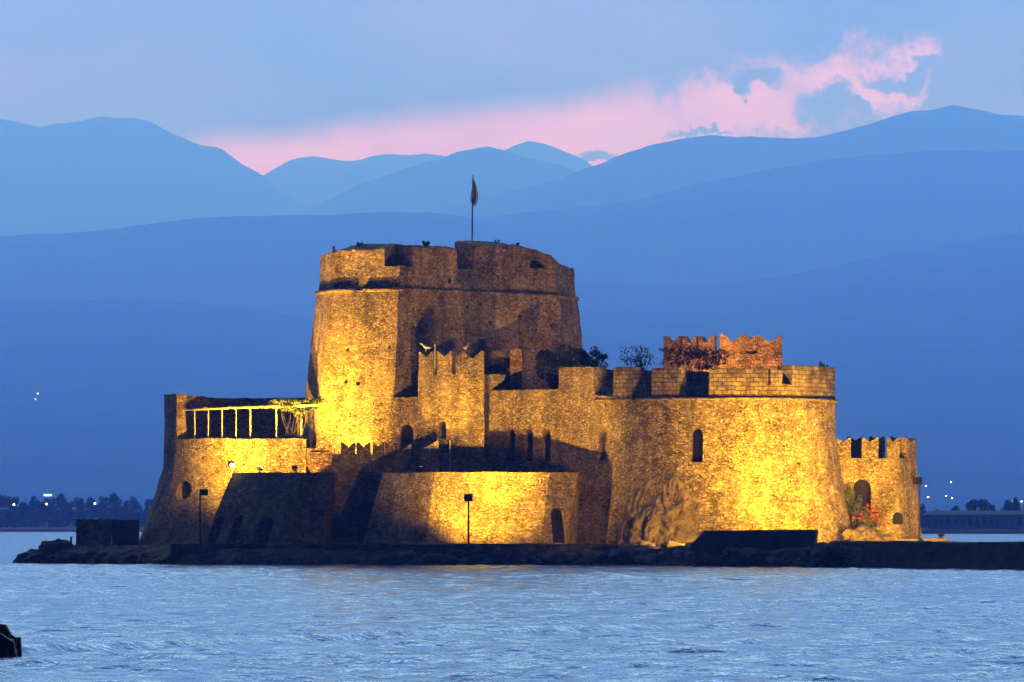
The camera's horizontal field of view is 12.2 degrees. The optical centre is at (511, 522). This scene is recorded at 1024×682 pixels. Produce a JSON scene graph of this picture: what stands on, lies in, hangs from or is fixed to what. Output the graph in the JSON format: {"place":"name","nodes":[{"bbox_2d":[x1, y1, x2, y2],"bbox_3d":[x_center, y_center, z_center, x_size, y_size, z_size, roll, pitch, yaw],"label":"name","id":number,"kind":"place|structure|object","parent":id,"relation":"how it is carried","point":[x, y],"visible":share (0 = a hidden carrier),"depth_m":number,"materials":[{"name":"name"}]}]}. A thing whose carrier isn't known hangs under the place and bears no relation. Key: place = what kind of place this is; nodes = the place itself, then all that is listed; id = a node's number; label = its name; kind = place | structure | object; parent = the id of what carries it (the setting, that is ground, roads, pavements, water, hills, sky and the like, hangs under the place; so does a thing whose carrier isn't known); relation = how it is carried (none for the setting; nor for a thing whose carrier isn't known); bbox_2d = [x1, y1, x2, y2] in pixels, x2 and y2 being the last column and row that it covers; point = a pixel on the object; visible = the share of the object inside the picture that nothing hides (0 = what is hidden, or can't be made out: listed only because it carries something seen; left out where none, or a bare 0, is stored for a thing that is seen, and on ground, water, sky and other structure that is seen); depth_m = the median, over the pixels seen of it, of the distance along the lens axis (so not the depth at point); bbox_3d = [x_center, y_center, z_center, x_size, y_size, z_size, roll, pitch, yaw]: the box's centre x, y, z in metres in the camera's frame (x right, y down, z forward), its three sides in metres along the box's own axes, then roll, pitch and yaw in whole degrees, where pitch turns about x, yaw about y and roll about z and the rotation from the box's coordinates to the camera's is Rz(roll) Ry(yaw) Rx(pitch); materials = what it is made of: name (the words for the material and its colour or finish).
{"place":"outdoors","nodes":[
{"label":"outdoors","id":0,"kind":"place"},
{"bbox_2d":[0,117,309,236],"bbox_3d":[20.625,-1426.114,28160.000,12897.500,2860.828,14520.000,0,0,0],"label":"mountain","id":1,"kind":"structure","parent":0,"point":[97,174],"depth_m":31457.59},
{"bbox_2d":[0,299,312,514],"bbox_3d":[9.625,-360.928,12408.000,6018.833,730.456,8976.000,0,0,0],"label":"hill","id":2,"kind":"structure","parent":0,"point":[86,386],"depth_m":12346.23,"materials":[{"name":"blue"}]},
{"bbox_2d":[0,212,559,320],"bbox_3d":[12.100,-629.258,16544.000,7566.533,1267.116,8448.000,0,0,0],"label":"mountain","id":3,"kind":"structure","parent":0,"point":[266,263],"depth_m":18383.93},
{"bbox_2d":[164,543,635,563],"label":"quay","id":4,"kind":"structure","parent":0,"point":[176,550],"depth_m":397.16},
{"bbox_2d":[199,489,207,542],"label":"lamp post","id":5,"kind":"object","parent":4,"relation":"on","point":[203,491],"visible":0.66,"depth_m":403.44,"materials":[{"name":"metal"}]},
{"bbox_2d":[464,494,472,543],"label":"lamp post","id":6,"kind":"object","parent":4,"relation":"on","point":[468,497],"visible":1,"depth_m":397.04,"materials":[{"name":"metal"}]},
{"bbox_2d":[263,141,592,207],"bbox_3d":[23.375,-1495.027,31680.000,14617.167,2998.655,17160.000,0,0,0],"label":"mountain","id":7,"kind":"structure","parent":0,"point":[311,181],"depth_m":36789.60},
{"bbox_2d":[299,146,574,214],"bbox_3d":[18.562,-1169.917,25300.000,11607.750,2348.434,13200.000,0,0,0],"label":"mountain","id":8,"kind":"structure","parent":0,"point":[435,185],"depth_m":28950.90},
{"bbox_2d":[27,545,873,567],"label":"rocky shore","id":9,"kind":"structure","parent":0,"point":[287,555],"depth_m":396.46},
{"bbox_2d":[12,552,32,562],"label":"boulder","id":10,"kind":"object","parent":9,"relation":"on","point":[20,557],"visible":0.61,"depth_m":418.14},
{"bbox_2d":[22,552,39,562],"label":"boulder","id":11,"kind":"object","parent":9,"relation":"on","point":[34,558],"visible":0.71,"depth_m":416.93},
{"bbox_2d":[47,538,73,553],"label":"boulder","id":12,"kind":"object","parent":9,"relation":"on","point":[55,546],"visible":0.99,"depth_m":415.26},
{"bbox_2d":[54,549,69,562],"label":"boulder","id":13,"kind":"object","parent":9,"relation":"on","point":[61,556],"visible":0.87,"depth_m":412.74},
{"bbox_2d":[67,552,84,563],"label":"boulder","id":14,"kind":"object","parent":9,"relation":"on","point":[72,558],"visible":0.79,"depth_m":411.09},
{"bbox_2d":[78,548,98,561],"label":"boulder","id":15,"kind":"object","parent":9,"relation":"on","point":[88,555],"visible":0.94,"depth_m":410.39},
{"bbox_2d":[75,519,111,546],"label":"stone block","id":16,"kind":"structure","parent":9,"relation":"on","point":[94,532],"depth_m":419.59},
{"bbox_2d":[93,552,108,563],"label":"boulder","id":17,"kind":"object","parent":9,"relation":"on","point":[98,558],"visible":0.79,"depth_m":409.10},
{"bbox_2d":[107,553,119,563],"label":"boulder","id":18,"kind":"object","parent":9,"relation":"on","point":[112,558],"visible":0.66,"depth_m":407.38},
{"bbox_2d":[112,520,138,547],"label":"wall","id":19,"kind":"structure","parent":9,"relation":"on","point":[125,533],"depth_m":421.50,"materials":[{"name":"stone"}]},
{"bbox_2d":[124,553,138,561],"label":"boulder","id":20,"kind":"object","parent":9,"relation":"on","point":[132,557],"visible":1,"depth_m":404.42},
{"bbox_2d":[150,555,169,563],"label":"boulder","id":21,"kind":"object","parent":9,"relation":"on","point":[163,559],"visible":0.59,"depth_m":399.78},
{"bbox_2d":[139,394,307,545],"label":"terraced bastion","id":22,"kind":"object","parent":9,"relation":"on","point":[192,465],"visible":0.59,"depth_m":419.45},
{"bbox_2d":[185,404,318,438],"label":"pergola","id":23,"kind":"object","parent":22,"relation":"on","point":[253,407],"visible":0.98,"depth_m":418.44,"materials":[{"name":"beige paint"}]},
{"bbox_2d":[267,398,320,438],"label":"vine","id":24,"kind":"object","parent":23,"relation":"hanging from","point":[284,403],"visible":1,"depth_m":418.65,"materials":[{"name":"green plant"}]},
{"bbox_2d":[292,407,307,437],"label":"vine","id":25,"kind":"object","parent":23,"relation":"hanging from","point":[304,411],"visible":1,"depth_m":418.36,"materials":[{"name":"green plant"}]},
{"bbox_2d":[204,472,335,543],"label":"harbour bastion","id":26,"kind":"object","parent":9,"relation":"on","point":[279,508],"visible":0.96,"depth_m":406.77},
{"bbox_2d":[307,448,340,490],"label":"stone staircase","id":27,"kind":"structure","parent":26,"relation":"on","point":[319,459],"depth_m":413.54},
{"bbox_2d":[330,442,395,543],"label":"water gate wall","id":28,"kind":"structure","parent":9,"relation":"on","point":[362,469],"depth_m":412.49,"materials":[{"name":"stone"}]},
{"bbox_2d":[379,556,394,564],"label":"boulder","id":29,"kind":"object","parent":9,"relation":"on","point":[389,560],"visible":0.73,"depth_m":395.05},
{"bbox_2d":[389,551,412,564],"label":"boulder","id":30,"kind":"object","parent":9,"relation":"on","point":[398,559],"visible":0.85,"depth_m":395.11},
{"bbox_2d":[403,557,422,564],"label":"boulder","id":31,"kind":"object","parent":9,"relation":"on","point":[416,561],"visible":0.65,"depth_m":394.76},
{"bbox_2d":[399,549,416,557],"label":"boulder","id":32,"kind":"object","parent":31,"relation":"on","point":[406,553],"visible":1,"depth_m":395.14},
{"bbox_2d":[420,553,437,564],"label":"boulder","id":33,"kind":"object","parent":9,"relation":"on","point":[428,559],"visible":0.94,"depth_m":395.00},
{"bbox_2d":[302,241,582,472],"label":"tower","id":34,"kind":"structure","parent":9,"relation":"on","point":[382,312],"depth_m":419.69,"materials":[{"name":"stone"}]},
{"bbox_2d":[390,397,417,472],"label":"curtain wall","id":35,"kind":"structure","parent":34,"relation":"attached to","point":[404,422],"depth_m":415.07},
{"bbox_2d":[470,175,477,240],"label":"flagpole","id":36,"kind":"object","parent":34,"relation":"on","point":[474,196],"visible":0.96,"depth_m":430.95,"materials":[{"name":"metal"}]},
{"bbox_2d":[485,349,521,389],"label":"turret","id":37,"kind":"object","parent":34,"relation":"attached to","point":[508,364],"visible":0.38,"depth_m":420.99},
{"bbox_2d":[439,554,460,564],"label":"boulder","id":38,"kind":"object","parent":9,"relation":"on","point":[448,559],"visible":0.77,"depth_m":394.77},
{"bbox_2d":[445,549,467,558],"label":"boulder","id":39,"kind":"object","parent":9,"relation":"on","point":[458,554],"visible":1,"depth_m":395.79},
{"bbox_2d":[362,472,579,543],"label":"harbour bastion","id":40,"kind":"object","parent":9,"relation":"on","point":[504,507],"visible":0.93,"depth_m":404.58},
{"bbox_2d":[395,444,411,472],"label":"wall stub","id":41,"kind":"object","parent":40,"relation":"on","point":[403,460],"depth_m":412.00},
{"bbox_2d":[421,440,438,471],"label":"wall stub","id":42,"kind":"object","parent":40,"relation":"on","point":[430,457],"depth_m":412.00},
{"bbox_2d":[418,351,484,471],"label":"gatehouse","id":43,"kind":"object","parent":40,"relation":"on","point":[451,401],"visible":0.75,"depth_m":413.42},
{"bbox_2d":[468,554,486,563],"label":"boulder","id":44,"kind":"object","parent":9,"relation":"on","point":[474,559],"visible":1,"depth_m":395.10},
{"bbox_2d":[507,551,527,561],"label":"boulder","id":45,"kind":"object","parent":9,"relation":"on","point":[518,555],"visible":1,"depth_m":395.26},
{"bbox_2d":[512,556,526,564],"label":"boulder","id":46,"kind":"object","parent":9,"relation":"on","point":[522,560],"visible":0.91,"depth_m":395.31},
{"bbox_2d":[535,550,552,562],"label":"boulder","id":47,"kind":"object","parent":9,"relation":"on","point":[545,557],"visible":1,"depth_m":395.17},
{"bbox_2d":[484,366,644,542],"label":"curtain wall","id":48,"kind":"structure","parent":9,"relation":"on","point":[572,421],"depth_m":413.67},
{"bbox_2d":[535,343,588,388],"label":"bush","id":49,"kind":"object","parent":48,"relation":"on","point":[550,363],"visible":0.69,"depth_m":418.94,"materials":[{"name":"green plant"}]},
{"bbox_2d":[555,558,573,564],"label":"boulder","id":50,"kind":"object","parent":9,"relation":"on","point":[565,561],"visible":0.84,"depth_m":394.42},
{"bbox_2d":[588,551,608,563],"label":"boulder","id":51,"kind":"object","parent":9,"relation":"on","point":[596,557],"visible":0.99,"depth_m":393.51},
{"bbox_2d":[609,548,627,557],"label":"boulder","id":52,"kind":"object","parent":9,"relation":"on","point":[622,553],"visible":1,"depth_m":393.18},
{"bbox_2d":[633,554,647,564],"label":"boulder","id":53,"kind":"object","parent":9,"relation":"on","point":[640,559],"visible":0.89,"depth_m":391.54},
{"bbox_2d":[643,553,658,564],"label":"boulder","id":54,"kind":"object","parent":9,"relation":"on","point":[651,558],"visible":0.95,"depth_m":390.30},
{"bbox_2d":[617,473,699,545],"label":"rock outcrop","id":55,"kind":"object","parent":9,"relation":"on","point":[658,521],"visible":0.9,"depth_m":404.47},
{"bbox_2d":[661,540,684,547],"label":"boulder","id":56,"kind":"object","parent":9,"relation":"on","point":[668,544],"visible":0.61,"depth_m":391.77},
{"bbox_2d":[693,556,708,565],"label":"boulder","id":57,"kind":"object","parent":9,"relation":"on","point":[700,561],"visible":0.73,"depth_m":383.33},
{"bbox_2d":[705,553,720,565],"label":"boulder","id":58,"kind":"object","parent":9,"relation":"on","point":[710,560],"visible":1,"depth_m":382.81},
{"bbox_2d":[602,365,851,542],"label":"round bastion","id":59,"kind":"object","parent":9,"relation":"on","point":[746,449],"visible":0.86,"depth_m":405.83,"materials":[{"name":"stone"}]},
{"bbox_2d":[581,346,608,367],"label":"bush","id":60,"kind":"object","parent":59,"relation":"on","point":[590,361],"visible":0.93,"depth_m":418.21,"materials":[{"name":"green plant"}]},
{"bbox_2d":[619,345,656,373],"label":"shrub","id":61,"kind":"object","parent":59,"relation":"on","point":[639,360],"visible":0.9,"depth_m":416.90,"materials":[{"name":"green plant"}]},
{"bbox_2d":[659,344,729,381],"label":"shrub","id":62,"kind":"object","parent":59,"relation":"on","point":[713,358],"visible":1,"depth_m":419.85,"materials":[{"name":"green plant"}]},
{"bbox_2d":[663,334,781,371],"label":"battlement","id":63,"kind":"object","parent":59,"relation":"on","point":[743,350],"visible":0.24,"depth_m":429.51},
{"bbox_2d":[735,551,749,566],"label":"boulder","id":64,"kind":"object","parent":9,"relation":"on","point":[741,557],"visible":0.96,"depth_m":380.95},
{"bbox_2d":[690,530,817,553],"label":"wall","id":65,"kind":"structure","parent":9,"relation":"on","point":[712,541],"depth_m":383.27,"materials":[{"name":"stone"}]},
{"bbox_2d":[744,551,764,561],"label":"boulder","id":66,"kind":"object","parent":9,"relation":"on","point":[756,556],"visible":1,"depth_m":380.00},
{"bbox_2d":[768,558,789,566],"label":"boulder","id":67,"kind":"object","parent":9,"relation":"on","point":[775,562],"visible":0.61,"depth_m":378.20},
{"bbox_2d":[794,556,809,566],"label":"boulder","id":68,"kind":"object","parent":9,"relation":"on","point":[801,562],"visible":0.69,"depth_m":376.86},
{"bbox_2d":[810,541,839,564],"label":"boulder","id":69,"kind":"object","parent":9,"relation":"on","point":[817,555],"visible":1,"depth_m":373.87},
{"bbox_2d":[822,543,843,558],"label":"boulder","id":70,"kind":"object","parent":9,"relation":"on","point":[831,552],"visible":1,"depth_m":373.39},
{"bbox_2d":[844,486,861,529],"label":"shrub","id":71,"kind":"object","parent":9,"relation":"on","point":[849,495],"visible":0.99,"depth_m":414.32,"materials":[{"name":"green plant"}]},
{"bbox_2d":[841,528,865,540],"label":"boulder","id":72,"kind":"object","parent":9,"relation":"on","point":[848,534],"visible":0.61,"depth_m":406.44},
{"bbox_2d":[855,523,874,535],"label":"boulder","id":73,"kind":"object","parent":9,"relation":"on","point":[863,529],"visible":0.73,"depth_m":408.71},
{"bbox_2d":[852,503,887,532],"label":"flowering shrub","id":74,"kind":"object","parent":9,"relation":"on","point":[876,520],"visible":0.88,"depth_m":412.79,"materials":[{"name":"red plant"}]},
{"bbox_2d":[865,531,885,540],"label":"boulder","id":75,"kind":"object","parent":9,"relation":"on","point":[876,536],"visible":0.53,"depth_m":407.54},
{"bbox_2d":[836,436,921,540],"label":"battery","id":76,"kind":"object","parent":9,"relation":"on","point":[871,475],"visible":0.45,"depth_m":417.20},
{"bbox_2d":[913,476,921,540],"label":"lamp post","id":77,"kind":"object","parent":9,"relation":"on","point":[917,480],"visible":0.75,"depth_m":403.93,"materials":[{"name":"metal"}]},
{"bbox_2d":[898,538,949,540],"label":"landing","id":78,"kind":"object","parent":9,"relation":"on","point":[934,539],"visible":0.18,"depth_m":406.00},
{"bbox_2d":[0,532,1023,681],"bbox_3d":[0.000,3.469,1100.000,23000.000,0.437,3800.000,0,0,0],"label":"sea water","id":79,"kind":"structure","parent":0,"point":[68,622],"depth_m":166.37,"materials":[{"name":"liquid"}]},
{"bbox_2d":[0,624,21,656],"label":"motor boat","id":80,"kind":"object","parent":79,"relation":"on","point":[10,645],"visible":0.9,"depth_m":123.92,"materials":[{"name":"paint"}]},
{"bbox_2d":[830,540,1023,569],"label":"breakwater","id":81,"kind":"object","parent":79,"relation":"in","point":[984,555],"visible":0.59,"depth_m":363.19,"materials":[{"name":"stone"}]},
{"bbox_2d":[0,516,1023,533],"bbox_3d":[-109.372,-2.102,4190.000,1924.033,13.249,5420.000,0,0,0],"label":"shore","id":82,"kind":"structure","parent":0,"point":[72,528],"depth_m":1547.06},
{"bbox_2d":[0,494,14,525],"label":"tree","id":83,"kind":"object","parent":82,"relation":"on","point":[7,503],"visible":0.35,"depth_m":1988.06,"materials":[{"name":"green plant"}]},
{"bbox_2d":[0,509,19,526],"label":"tree","id":84,"kind":"object","parent":82,"relation":"on","point":[9,519],"visible":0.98,"depth_m":1917.78,"materials":[{"name":"green plant"}]},
{"bbox_2d":[8,497,20,521],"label":"tree","id":85,"kind":"object","parent":82,"relation":"on","point":[16,500],"visible":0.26,"depth_m":2026.41,"materials":[{"name":"green plant"}]},
{"bbox_2d":[16,502,29,526],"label":"tree","id":86,"kind":"object","parent":82,"relation":"on","point":[23,506],"visible":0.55,"depth_m":1945.80,"materials":[{"name":"green plant"}]},
{"bbox_2d":[20,510,41,526],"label":"tree","id":87,"kind":"object","parent":82,"relation":"on","point":[29,519],"visible":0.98,"depth_m":1915.34,"materials":[{"name":"green plant"}]},
{"bbox_2d":[28,496,39,522],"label":"tree","id":88,"kind":"object","parent":82,"relation":"on","point":[32,502],"visible":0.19,"depth_m":1986.41,"materials":[{"name":"green plant"}]},
{"bbox_2d":[35,500,48,522],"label":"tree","id":89,"kind":"object","parent":82,"relation":"on","point":[38,504],"visible":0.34,"depth_m":2024.98,"materials":[{"name":"green plant"}]},
{"bbox_2d":[41,497,58,525],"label":"tree","id":90,"kind":"object","parent":82,"relation":"on","point":[46,511],"visible":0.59,"depth_m":1945.41,"materials":[{"name":"green plant"}]},
{"bbox_2d":[46,509,66,526],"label":"tree","id":91,"kind":"object","parent":82,"relation":"on","point":[57,518],"visible":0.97,"depth_m":1913.42,"materials":[{"name":"green plant"}]},
{"bbox_2d":[55,493,71,525],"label":"tree","id":92,"kind":"object","parent":82,"relation":"on","point":[60,502],"visible":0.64,"depth_m":1984.65,"materials":[{"name":"green plant"}]},
{"bbox_2d":[60,501,75,524],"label":"tree","id":93,"kind":"object","parent":82,"relation":"on","point":[68,509],"visible":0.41,"depth_m":2023.81,"materials":[{"name":"green plant"}]},
{"bbox_2d":[69,497,88,526],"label":"tree","id":94,"kind":"object","parent":82,"relation":"on","point":[79,502],"visible":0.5,"depth_m":1943.27,"materials":[{"name":"green plant"}]},
{"bbox_2d":[70,510,94,525],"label":"tree","id":95,"kind":"object","parent":82,"relation":"on","point":[80,514],"visible":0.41,"depth_m":1912.34,"materials":[{"name":"green plant"}]},
{"bbox_2d":[84,497,98,518],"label":"tree","id":96,"kind":"object","parent":82,"relation":"on","point":[92,508],"visible":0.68,"depth_m":1982.36,"materials":[{"name":"green plant"}]},
{"bbox_2d":[97,495,110,517],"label":"tree","id":97,"kind":"object","parent":82,"relation":"on","point":[103,504],"visible":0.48,"depth_m":2022.03,"materials":[{"name":"green plant"}]},
{"bbox_2d":[98,509,115,519],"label":"tree","id":98,"kind":"object","parent":82,"relation":"on","point":[107,514],"visible":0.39,"depth_m":1911.41,"materials":[{"name":"green plant"}]},
{"bbox_2d":[107,492,123,519],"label":"tree","id":99,"kind":"object","parent":82,"relation":"on","point":[115,503],"visible":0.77,"depth_m":1941.53,"materials":[{"name":"green plant"}]},
{"bbox_2d":[118,497,131,516],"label":"tree","id":100,"kind":"object","parent":82,"relation":"on","point":[126,504],"visible":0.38,"depth_m":1981.16,"materials":[{"name":"green plant"}]},
{"bbox_2d":[120,511,142,526],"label":"tree","id":101,"kind":"object","parent":82,"relation":"on","point":[133,515],"visible":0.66,"depth_m":1910.65,"materials":[{"name":"green plant"}]},
{"bbox_2d":[128,495,140,514],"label":"tree","id":102,"kind":"object","parent":82,"relation":"on","point":[133,504],"visible":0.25,"depth_m":2021.46,"materials":[{"name":"green plant"}]},
{"bbox_2d":[135,502,148,526],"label":"tree","id":103,"kind":"object","parent":82,"relation":"on","point":[142,511],"visible":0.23,"depth_m":1940.97,"materials":[{"name":"green plant"}]},
{"bbox_2d":[920,504,928,527],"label":"tree","id":104,"kind":"object","parent":82,"relation":"on","point":[924,519],"visible":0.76,"depth_m":1599.26,"materials":[{"name":"green plant"}]},
{"bbox_2d":[965,499,977,510],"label":"tree","id":105,"kind":"object","parent":82,"relation":"on","point":[971,505],"visible":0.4,"depth_m":1593.98,"materials":[{"name":"green plant"}]},
{"bbox_2d":[923,511,1023,528],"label":"waterfront building","id":106,"kind":"structure","parent":82,"relation":"on","point":[980,519],"depth_m":1552.74,"materials":[{"name":"paint"}]},
{"bbox_2d":[977,498,991,510],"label":"tree","id":107,"kind":"object","parent":82,"relation":"on","point":[983,505],"visible":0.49,"depth_m":1592.71,"materials":[{"name":"green plant"}]},
{"bbox_2d":[1008,497,1020,510],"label":"tree","id":108,"kind":"object","parent":82,"relation":"on","point":[1015,506],"visible":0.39,"depth_m":1589.03,"materials":[{"name":"green plant"}]},
{"bbox_2d":[0,0,1023,174],"label":"sky","id":109,"kind":"structure","parent":0,"point":[268,84],"materials":[{"name":"blue"}]},
{"bbox_2d":[431,105,1023,218],"bbox_3d":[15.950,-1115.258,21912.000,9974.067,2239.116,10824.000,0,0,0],"label":"mountain","id":110,"kind":"structure","parent":0,"point":[652,170],"depth_m":25028.82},
{"bbox_2d":[475,150,1023,284],"bbox_3d":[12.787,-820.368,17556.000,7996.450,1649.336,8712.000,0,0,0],"label":"mountain","id":111,"kind":"structure","parent":0,"point":[785,221],"depth_m":19369.93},
{"bbox_2d":[575,233,1023,510],"bbox_3d":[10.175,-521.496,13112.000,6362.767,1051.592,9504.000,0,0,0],"label":"hill","id":112,"kind":"structure","parent":0,"point":[925,348],"depth_m":13599.64,"materials":[{"name":"blue"}]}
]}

